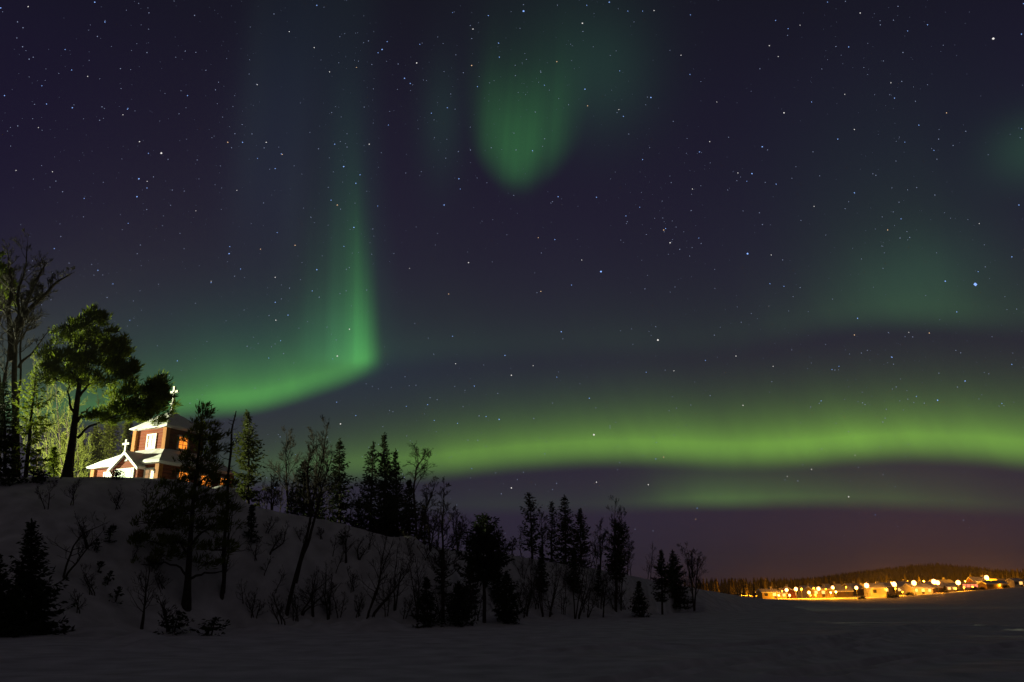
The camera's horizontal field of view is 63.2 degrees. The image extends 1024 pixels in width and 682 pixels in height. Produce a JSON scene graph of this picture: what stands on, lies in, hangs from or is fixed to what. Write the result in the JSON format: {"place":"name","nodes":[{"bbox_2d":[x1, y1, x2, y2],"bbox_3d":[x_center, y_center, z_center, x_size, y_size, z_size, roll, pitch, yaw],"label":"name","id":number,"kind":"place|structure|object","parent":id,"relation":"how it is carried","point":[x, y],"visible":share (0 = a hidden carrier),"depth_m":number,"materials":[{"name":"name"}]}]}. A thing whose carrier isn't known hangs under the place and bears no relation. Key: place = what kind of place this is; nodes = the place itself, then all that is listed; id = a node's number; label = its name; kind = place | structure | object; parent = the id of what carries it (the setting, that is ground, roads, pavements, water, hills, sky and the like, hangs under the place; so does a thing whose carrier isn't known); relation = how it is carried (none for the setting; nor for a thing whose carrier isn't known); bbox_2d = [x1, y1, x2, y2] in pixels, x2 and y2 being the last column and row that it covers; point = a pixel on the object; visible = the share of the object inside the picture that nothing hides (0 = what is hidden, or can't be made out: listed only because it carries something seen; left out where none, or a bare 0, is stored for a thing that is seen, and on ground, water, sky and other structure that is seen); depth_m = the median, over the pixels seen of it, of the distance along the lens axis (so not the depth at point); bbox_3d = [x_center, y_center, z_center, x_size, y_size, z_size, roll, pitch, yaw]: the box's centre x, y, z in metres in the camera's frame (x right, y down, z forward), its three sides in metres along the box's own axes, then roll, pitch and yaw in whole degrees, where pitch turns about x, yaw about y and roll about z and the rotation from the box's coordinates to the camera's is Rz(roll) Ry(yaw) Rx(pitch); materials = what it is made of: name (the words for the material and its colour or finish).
{"place":"outdoors","nodes":[
{"label":"outdoors","id":0,"kind":"place"},
{"bbox_2d":[462,563,482,609],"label":"spruce","id":1,"kind":"object","parent":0,"point":[475,587],"visible":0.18,"depth_m":55.49,"materials":[{"name":"green plant"}]},
{"bbox_2d":[0,477,1023,681],"bbox_3d":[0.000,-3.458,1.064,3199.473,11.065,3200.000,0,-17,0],"label":"ground","id":2,"kind":"structure","parent":0,"point":[969,636],"depth_m":40.72,"materials":[{"name":"snow"}]},
{"bbox_2d":[0,250,18,338],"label":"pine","id":3,"kind":"object","parent":2,"relation":"on","point":[3,267],"visible":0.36,"depth_m":58.40,"materials":[{"name":"green plant"}]},
{"bbox_2d":[0,381,27,476],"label":"young pine","id":4,"kind":"object","parent":2,"relation":"on","point":[6,444],"visible":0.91,"depth_m":51.14,"materials":[{"name":"green plant"}]},
{"bbox_2d":[0,303,27,471],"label":"birch","id":5,"kind":"object","parent":2,"relation":"on","point":[5,377],"visible":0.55,"depth_m":55.25,"materials":[{"name":"brown plant"}]},
{"bbox_2d":[0,466,27,486],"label":"juniper","id":6,"kind":"object","parent":2,"relation":"on","point":[10,477],"visible":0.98,"depth_m":47.91,"materials":[{"name":"green plant"}]},
{"bbox_2d":[0,554,34,637],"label":"spruce","id":7,"kind":"object","parent":2,"relation":"on","point":[5,620],"visible":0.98,"depth_m":34.81,"materials":[{"name":"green plant"}]},
{"bbox_2d":[12,309,49,476],"bbox_3d":[-32.072,3.331,54.008,1.953,12.241,2.031,-15,-23,40],"label":"birch","id":8,"kind":"object","parent":2,"relation":"on","point":[22,361],"visible":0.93,"depth_m":54.87,"materials":[{"name":"brown plant"}]},
{"bbox_2d":[8,365,64,476],"bbox_3d":[-30.101,5.202,52.567,3.553,7.786,3.688,0,-17,0],"label":"young pine","id":9,"kind":"object","parent":2,"relation":"on","point":[27,427],"visible":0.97,"depth_m":52.11,"materials":[{"name":"green plant"}]},
{"bbox_2d":[0,228,74,471],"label":"birch","id":10,"kind":"object","parent":2,"relation":"on","point":[36,300],"visible":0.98,"depth_m":56.30,"materials":[{"name":"brown plant"}]},
{"bbox_2d":[15,469,60,483],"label":"juniper","id":11,"kind":"object","parent":2,"relation":"on","point":[39,476],"visible":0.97,"depth_m":48.89,"materials":[{"name":"green plant"}]},
{"bbox_2d":[2,518,77,637],"bbox_3d":[-21.048,10.703,36.447,4.024,5.854,4.045,-14,-22,39],"label":"spruce","id":12,"kind":"object","parent":2,"relation":"on","point":[34,587],"visible":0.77,"depth_m":36.35,"materials":[{"name":"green plant"}]},
{"bbox_2d":[6,353,75,473],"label":"tree","id":13,"kind":"object","parent":2,"relation":"on","point":[41,413],"visible":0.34,"depth_m":75.31,"materials":[{"name":"green plant"}]},
{"bbox_2d":[45,446,61,476],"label":"young pine","id":14,"kind":"object","parent":2,"relation":"on","point":[54,452],"visible":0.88,"depth_m":54.96,"materials":[{"name":"green plant"}]},
{"bbox_2d":[32,381,102,474],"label":"tree","id":15,"kind":"object","parent":2,"relation":"on","point":[59,430],"visible":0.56,"depth_m":70.85,"materials":[{"name":"green plant"}]},
{"bbox_2d":[48,404,91,476],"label":"bare tree","id":16,"kind":"object","parent":2,"relation":"on","point":[78,454],"visible":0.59,"depth_m":68.35,"materials":[{"name":"green plant"}]},
{"bbox_2d":[45,513,109,577],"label":"sapling","id":17,"kind":"object","parent":2,"relation":"on","point":[70,555],"visible":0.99,"depth_m":41.52,"materials":[{"name":"brown plant"}]},
{"bbox_2d":[74,441,92,476],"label":"tree","id":18,"kind":"object","parent":2,"relation":"on","point":[84,463],"visible":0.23,"depth_m":76.86,"materials":[{"name":"green plant"}]},
{"bbox_2d":[79,564,98,595],"bbox_3d":[-21.054,11.957,41.339,0.971,1.756,0.976,0,-17,0],"label":"brush","id":19,"kind":"object","parent":2,"relation":"on","point":[89,581],"visible":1,"depth_m":41.28,"materials":[{"name":"brown plant"}]},
{"bbox_2d":[85,425,109,476],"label":"tree","id":20,"kind":"object","parent":2,"relation":"on","point":[95,440],"visible":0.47,"depth_m":79.29,"materials":[{"name":"green plant"}]},
{"bbox_2d":[32,302,183,476],"bbox_3d":[-26.332,3.177,53.678,9.632,12.118,5.348,0,-17,0],"label":"pine","id":21,"kind":"object","parent":2,"relation":"on","point":[114,350],"visible":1,"depth_m":53.38,"materials":[{"name":"green plant"}]},
{"bbox_2d":[98,410,124,459],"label":"tree","id":22,"kind":"object","parent":2,"relation":"on","point":[110,437],"visible":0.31,"depth_m":84.64,"materials":[{"name":"green plant"}]},
{"bbox_2d":[116,421,132,453],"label":"tree","id":23,"kind":"object","parent":2,"relation":"on","point":[127,431],"visible":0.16,"depth_m":88.70,"materials":[{"name":"green plant"}]},
{"bbox_2d":[125,551,159,628],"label":"sapling","id":24,"kind":"object","parent":2,"relation":"on","point":[145,590],"visible":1,"depth_m":41.47,"materials":[{"name":"brown plant"}]},
{"bbox_2d":[86,386,238,487],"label":"church","id":25,"kind":"structure","parent":2,"relation":"on","point":[151,452],"depth_m":62.92,"materials":[{"name":"red paint"}]},
{"bbox_2d":[153,590,177,632],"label":"sapling","id":26,"kind":"object","parent":2,"relation":"on","point":[162,604],"visible":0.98,"depth_m":36.45,"materials":[{"name":"brown plant"}]},
{"bbox_2d":[153,608,193,635],"bbox_3d":[-14.625,12.325,36.219,1.735,1.384,1.627,9,-19,-27],"label":"brush","id":27,"kind":"object","parent":2,"relation":"on","point":[176,625],"visible":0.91,"depth_m":36.21,"materials":[{"name":"black plant"}]},
{"bbox_2d":[126,400,246,611],"bbox_3d":[-17.810,8.960,46.123,6.937,11.512,3.989,0,-17,0],"label":"pine","id":28,"kind":"object","parent":2,"relation":"on","point":[166,517],"visible":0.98,"depth_m":45.56,"materials":[{"name":"green plant"}]},
{"bbox_2d":[192,616,230,635],"bbox_3d":[-12.965,12.508,36.072,1.564,1.106,1.405,-7,-18,22],"label":"brush","id":29,"kind":"object","parent":2,"relation":"on","point":[207,629],"visible":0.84,"depth_m":36.06,"materials":[{"name":"black plant"}]},
{"bbox_2d":[211,411,240,599],"bbox_3d":[-16.392,9.390,47.804,1.594,10.956,1.778,8,-19,-26],"label":"dead snag","id":30,"kind":"object","parent":2,"relation":"on","point":[223,583],"visible":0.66,"depth_m":47.34,"materials":[{"name":"wood"}]},
{"bbox_2d":[204,487,255,593],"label":"sapling","id":31,"kind":"object","parent":2,"relation":"on","point":[231,512],"visible":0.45,"depth_m":47.43,"materials":[{"name":"brown plant"}]},
{"bbox_2d":[230,410,268,506],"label":"young pine","id":32,"kind":"object","parent":2,"relation":"on","point":[245,492],"visible":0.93,"depth_m":56.94,"materials":[{"name":"green plant"}]},
{"bbox_2d":[243,503,262,542],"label":"spruce","id":33,"kind":"object","parent":2,"relation":"on","point":[250,524],"visible":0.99,"depth_m":50.39,"materials":[{"name":"green plant"}]},
{"bbox_2d":[241,587,267,618],"bbox_3d":[-14.623,14.782,46.644,1.698,1.871,1.385,0,-17,0],"label":"brush","id":34,"kind":"object","parent":2,"relation":"on","point":[254,601],"visible":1,"depth_m":46.65,"materials":[{"name":"brown plant"}]},
{"bbox_2d":[261,473,281,509],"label":"bare tree","id":35,"kind":"object","parent":2,"relation":"on","point":[271,489],"visible":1,"depth_m":56.48,"materials":[{"name":"black plant"}]},
{"bbox_2d":[265,522,290,554],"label":"sapling","id":36,"kind":"object","parent":2,"relation":"on","point":[275,544],"visible":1,"depth_m":50.37,"materials":[{"name":"brown plant"}]},
{"bbox_2d":[267,589,295,624],"bbox_3d":[-10.712,12.447,38.674,1.370,1.800,0.900,2,-17,-7],"label":"brush","id":37,"kind":"object","parent":2,"relation":"on","point":[278,610],"visible":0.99,"depth_m":38.59,"materials":[{"name":"brown plant"}]},
{"bbox_2d":[263,427,320,512],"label":"birch","id":38,"kind":"object","parent":2,"relation":"on","point":[285,448],"visible":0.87,"depth_m":57.91,"materials":[{"name":"black plant"}]},
{"bbox_2d":[286,586,310,621],"bbox_3d":[-12.394,15.199,48.317,1.645,2.511,1.418,0,-17,0],"label":"brush","id":39,"kind":"object","parent":2,"relation":"on","point":[295,604],"visible":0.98,"depth_m":48.24,"materials":[{"name":"brown plant"}]},
{"bbox_2d":[287,460,319,518],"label":"spruce","id":40,"kind":"object","parent":2,"relation":"on","point":[303,512],"visible":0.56,"depth_m":56.71,"materials":[{"name":"green plant"}]},
{"bbox_2d":[298,566,323,616],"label":"sapling","id":41,"kind":"object","parent":2,"relation":"on","point":[311,603],"visible":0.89,"depth_m":49.44,"materials":[{"name":"brown plant"}]},
{"bbox_2d":[285,415,340,615],"bbox_3d":[-11.900,10.187,49.500,2.651,11.968,2.535,12,-21,-34],"label":"birch","id":42,"kind":"object","parent":2,"relation":"on","point":[311,502],"visible":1,"depth_m":50.04,"materials":[{"name":"black plant"}]},
{"bbox_2d":[295,572,336,615],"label":"sapling","id":43,"kind":"object","parent":2,"relation":"on","point":[309,607],"visible":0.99,"depth_m":49.02,"materials":[{"name":"brown plant"}]},
{"bbox_2d":[299,427,338,518],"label":"bare tree","id":44,"kind":"object","parent":2,"relation":"on","point":[315,451],"visible":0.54,"depth_m":58.48,"materials":[{"name":"black plant"}]},
{"bbox_2d":[313,560,342,619],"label":"sapling","id":45,"kind":"object","parent":2,"relation":"on","point":[326,604],"visible":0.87,"depth_m":49.97,"materials":[{"name":"brown plant"}]},
{"bbox_2d":[318,437,362,526],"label":"spruce","id":46,"kind":"object","parent":2,"relation":"on","point":[339,498],"visible":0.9,"depth_m":59.38,"materials":[{"name":"green plant"}]},
{"bbox_2d":[337,518,357,562],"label":"sapling","id":47,"kind":"object","parent":2,"relation":"on","point":[344,543],"visible":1,"depth_m":53.77,"materials":[{"name":"brown plant"}]},
{"bbox_2d":[349,498,370,530],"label":"spruce","id":48,"kind":"object","parent":2,"relation":"on","point":[359,517],"visible":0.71,"depth_m":59.50,"materials":[{"name":"green plant"}]},
{"bbox_2d":[350,441,390,533],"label":"spruce","id":49,"kind":"object","parent":2,"relation":"on","point":[370,481],"visible":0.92,"depth_m":60.16,"materials":[{"name":"green plant"}]},
{"bbox_2d":[354,527,395,618],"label":"sapling","id":50,"kind":"object","parent":2,"relation":"on","point":[380,579],"visible":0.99,"depth_m":42.85,"materials":[{"name":"brown plant"}]},
{"bbox_2d":[364,432,400,535],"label":"spruce","id":51,"kind":"object","parent":2,"relation":"on","point":[386,466],"visible":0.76,"depth_m":61.47,"materials":[{"name":"green plant"}]},
{"bbox_2d":[373,489,402,536],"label":"spruce","id":52,"kind":"object","parent":2,"relation":"on","point":[392,512],"visible":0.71,"depth_m":60.51,"materials":[{"name":"green plant"}]},
{"bbox_2d":[371,565,410,616],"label":"sapling","id":53,"kind":"object","parent":2,"relation":"on","point":[382,603],"visible":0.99,"depth_m":42.47,"materials":[{"name":"brown plant"}]},
{"bbox_2d":[382,448,412,535],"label":"spruce","id":54,"kind":"object","parent":2,"relation":"on","point":[396,487],"visible":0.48,"depth_m":61.89,"materials":[{"name":"green plant"}]},
{"bbox_2d":[387,537,415,610],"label":"sapling","id":55,"kind":"object","parent":2,"relation":"on","point":[398,580],"visible":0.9,"depth_m":51.86,"materials":[{"name":"brown plant"}]},
{"bbox_2d":[396,480,425,538],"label":"spruce","id":56,"kind":"object","parent":2,"relation":"on","point":[407,510],"visible":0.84,"depth_m":60.30,"materials":[{"name":"green plant"}]},
{"bbox_2d":[404,555,427,618],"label":"sapling","id":57,"kind":"object","parent":2,"relation":"on","point":[415,591],"visible":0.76,"depth_m":50.82,"materials":[{"name":"plant"}]},
{"bbox_2d":[404,441,439,539],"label":"birch","id":58,"kind":"object","parent":2,"relation":"on","point":[417,534],"visible":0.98,"depth_m":60.49,"materials":[{"name":"black plant"}]},
{"bbox_2d":[410,576,442,627],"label":"spruce","id":59,"kind":"object","parent":2,"relation":"on","point":[426,619],"visible":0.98,"depth_m":45.65,"materials":[{"name":"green plant"}]},
{"bbox_2d":[419,503,435,545],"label":"spruce","id":60,"kind":"object","parent":2,"relation":"on","point":[424,536],"visible":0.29,"depth_m":62.32,"materials":[{"name":"black plant"}]},
{"bbox_2d":[418,500,445,550],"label":"bare tree","id":61,"kind":"object","parent":2,"relation":"on","point":[431,523],"visible":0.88,"depth_m":58.75,"materials":[{"name":"black plant"}]},
{"bbox_2d":[421,476,463,621],"bbox_3d":[-3.794,11.780,47.071,2.657,8.218,1.733,-11,-20,32],"label":"larch","id":62,"kind":"object","parent":2,"relation":"on","point":[443,561],"visible":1,"depth_m":47.06,"materials":[{"name":"black plant"}]},
{"bbox_2d":[433,549,452,594],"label":"spruce","id":63,"kind":"object","parent":2,"relation":"on","point":[439,581],"visible":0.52,"depth_m":54.25,"materials":[{"name":"black plant"}]},
{"bbox_2d":[448,505,467,547],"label":"bare tree","id":64,"kind":"object","parent":2,"relation":"on","point":[459,525],"visible":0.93,"depth_m":62.52,"materials":[{"name":"black plant"}]},
{"bbox_2d":[438,581,478,626],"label":"spruce","id":65,"kind":"object","parent":2,"relation":"on","point":[455,605],"visible":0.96,"depth_m":45.76,"materials":[{"name":"black plant"}]},
{"bbox_2d":[469,585,489,619],"bbox_3d":[-2.251,16.373,51.602,1.801,2.401,1.212,0,-17,0],"label":"brush","id":66,"kind":"object","parent":2,"relation":"on","point":[476,608],"visible":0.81,"depth_m":51.49,"materials":[{"name":"black plant"}]},
{"bbox_2d":[451,513,514,622],"bbox_3d":[-1.792,13.912,50.871,4.071,6.859,4.017,0,-17,0],"label":"spruce","id":67,"kind":"object","parent":2,"relation":"on","point":[487,543],"visible":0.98,"depth_m":50.52,"materials":[{"name":"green plant"}]},
{"bbox_2d":[491,573,525,623],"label":"spruce","id":68,"kind":"object","parent":2,"relation":"on","point":[507,611],"visible":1,"depth_m":50.10,"materials":[{"name":"black plant"}]},
{"bbox_2d":[513,582,535,617],"bbox_3d":[0.820,17.384,55.546,1.413,2.639,1.755,-5,-18,15],"label":"brush","id":69,"kind":"object","parent":2,"relation":"on","point":[521,604],"visible":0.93,"depth_m":55.63,"materials":[{"name":"black plant"}]},
{"bbox_2d":[517,492,546,558],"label":"pine","id":70,"kind":"object","parent":2,"relation":"on","point":[531,540],"visible":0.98,"depth_m":69.36,"materials":[{"name":"black plant"}]},
{"bbox_2d":[516,559,547,615],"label":"sapling","id":71,"kind":"object","parent":2,"relation":"on","point":[533,584],"visible":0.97,"depth_m":55.99,"materials":[{"name":"black plant"}]},
{"bbox_2d":[530,559,545,616],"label":"sapling","id":72,"kind":"object","parent":2,"relation":"on","point":[541,601],"visible":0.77,"depth_m":61.99,"materials":[{"name":"black plant"}]},
{"bbox_2d":[528,508,552,557],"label":"tree","id":73,"kind":"object","parent":2,"relation":"on","point":[542,534],"visible":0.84,"depth_m":70.21,"materials":[{"name":"black plant"}]},
{"bbox_2d":[531,545,550,593],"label":"spruce","id":74,"kind":"object","parent":2,"relation":"on","point":[541,555],"visible":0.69,"depth_m":65.89,"materials":[{"name":"black plant"}]},
{"bbox_2d":[540,501,560,561],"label":"conifer tree","id":75,"kind":"object","parent":2,"relation":"on","point":[552,536],"visible":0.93,"depth_m":72.14,"materials":[{"name":"black plant"}]},
{"bbox_2d":[542,552,567,616],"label":"sapling","id":76,"kind":"object","parent":2,"relation":"on","point":[554,587],"visible":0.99,"depth_m":62.19,"materials":[{"name":"black plant"}]},
{"bbox_2d":[554,571,570,613],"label":"spruce","id":77,"kind":"object","parent":2,"relation":"on","point":[564,599],"visible":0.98,"depth_m":62.76,"materials":[{"name":"black plant"}]},
{"bbox_2d":[550,494,580,564],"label":"spruce","id":78,"kind":"object","parent":2,"relation":"on","point":[564,523],"visible":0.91,"depth_m":73.09,"materials":[{"name":"black plant"}]},
{"bbox_2d":[563,548,584,593],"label":"spruce","id":79,"kind":"object","parent":2,"relation":"on","point":[573,556],"visible":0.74,"depth_m":69.32,"materials":[{"name":"black plant"}]},
{"bbox_2d":[563,539,593,618],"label":"sapling","id":80,"kind":"object","parent":2,"relation":"on","point":[580,590],"visible":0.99,"depth_m":62.48,"materials":[{"name":"black plant"}]},
{"bbox_2d":[567,508,595,567],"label":"conifer tree","id":81,"kind":"object","parent":2,"relation":"on","point":[583,531],"visible":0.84,"depth_m":74.83,"materials":[{"name":"black plant"}]},
{"bbox_2d":[569,564,595,618],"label":"sapling","id":82,"kind":"object","parent":2,"relation":"on","point":[580,610],"visible":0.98,"depth_m":62.41,"materials":[{"name":"black plant"}]},
{"bbox_2d":[587,567,610,608],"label":"brush","id":83,"kind":"object","parent":2,"relation":"on","point":[601,597],"visible":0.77,"depth_m":70.21,"materials":[{"name":"black plant"}]},
{"bbox_2d":[591,517,610,567],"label":"bare tree","id":84,"kind":"object","parent":2,"relation":"on","point":[603,536],"visible":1,"depth_m":76.85,"materials":[{"name":"black plant"}]},
{"bbox_2d":[590,565,613,617],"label":"sapling","id":85,"kind":"object","parent":2,"relation":"on","point":[604,594],"visible":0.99,"depth_m":65.72,"materials":[{"name":"black plant"}]},
{"bbox_2d":[602,520,630,611],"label":"pine","id":86,"kind":"object","parent":2,"relation":"on","point":[618,540],"visible":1,"depth_m":72.38,"materials":[{"name":"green plant"}]},
{"bbox_2d":[601,496,631,567],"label":"bare tree","id":87,"kind":"object","parent":2,"relation":"on","point":[619,517],"visible":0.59,"depth_m":79.47,"materials":[{"name":"black plant"}]},
{"bbox_2d":[628,581,651,616],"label":"spruce","id":88,"kind":"object","parent":2,"relation":"on","point":[639,609],"visible":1,"depth_m":65.35,"materials":[{"name":"black plant"}]},
{"bbox_2d":[650,549,673,614],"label":"spruce","id":89,"kind":"object","parent":2,"relation":"on","point":[664,584],"visible":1,"depth_m":78.63,"materials":[{"name":"black plant"}]},
{"bbox_2d":[659,550,694,609],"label":"spruce","id":90,"kind":"object","parent":2,"relation":"on","point":[677,595],"visible":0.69,"depth_m":88.12,"materials":[{"name":"black plant"}]},
{"bbox_2d":[677,543,708,610],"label":"bare tree","id":91,"kind":"object","parent":2,"relation":"on","point":[692,571],"visible":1,"depth_m":90.40,"materials":[{"name":"black plant"}]},
{"bbox_2d":[755,586,779,598],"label":"house","id":92,"kind":"structure","parent":2,"relation":"on","point":[770,593],"depth_m":300.06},
{"bbox_2d":[804,584,834,597],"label":"house","id":93,"kind":"structure","parent":2,"relation":"on","point":[822,592],"depth_m":305.44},
{"bbox_2d":[829,586,853,596],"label":"house","id":94,"kind":"structure","parent":2,"relation":"on","point":[841,591],"depth_m":305.31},
{"bbox_2d":[842,581,863,595],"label":"house","id":95,"kind":"structure","parent":2,"relation":"on","point":[859,591],"depth_m":317.92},
{"bbox_2d":[862,581,886,596],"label":"house","id":96,"kind":"structure","parent":2,"relation":"on","point":[876,589],"depth_m":300.01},
{"bbox_2d":[878,580,898,594],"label":"house","id":97,"kind":"structure","parent":2,"relation":"on","point":[890,589],"depth_m":313.89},
{"bbox_2d":[900,581,933,594],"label":"house","id":98,"kind":"structure","parent":2,"relation":"on","point":[922,588],"depth_m":302.56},
{"bbox_2d":[952,582,978,590],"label":"house","id":99,"kind":"structure","parent":2,"relation":"on","point":[967,585],"depth_m":309.96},
{"bbox_2d":[977,581,1008,588],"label":"house","id":100,"kind":"structure","parent":2,"relation":"on","point":[990,584],"depth_m":297.06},
{"bbox_2d":[1005,578,1023,586],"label":"house","id":101,"kind":"structure","parent":2,"relation":"on","point":[1015,582],"depth_m":303.64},
{"bbox_2d":[0,0,1023,586],"label":"sky","id":102,"kind":"structure","parent":0,"point":[766,395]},
{"bbox_2d":[0,0,1023,527],"bbox_3d":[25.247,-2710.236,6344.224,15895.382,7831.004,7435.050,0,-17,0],"label":"stars","id":103,"kind":"object","parent":102,"relation":"in","point":[502,222],"visible":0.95,"depth_m":8449.44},
{"bbox_2d":[822,566,1000,581],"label":"hill","id":104,"kind":"structure","parent":0,"point":[915,573],"depth_m":677.44,"materials":[{"name":"plant"}]},
{"bbox_2d":[684,562,1023,594],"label":"forest","id":105,"kind":"object","parent":104,"relation":"on","point":[953,577],"visible":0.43,"depth_m":449.74,"materials":[{"name":"plant"}]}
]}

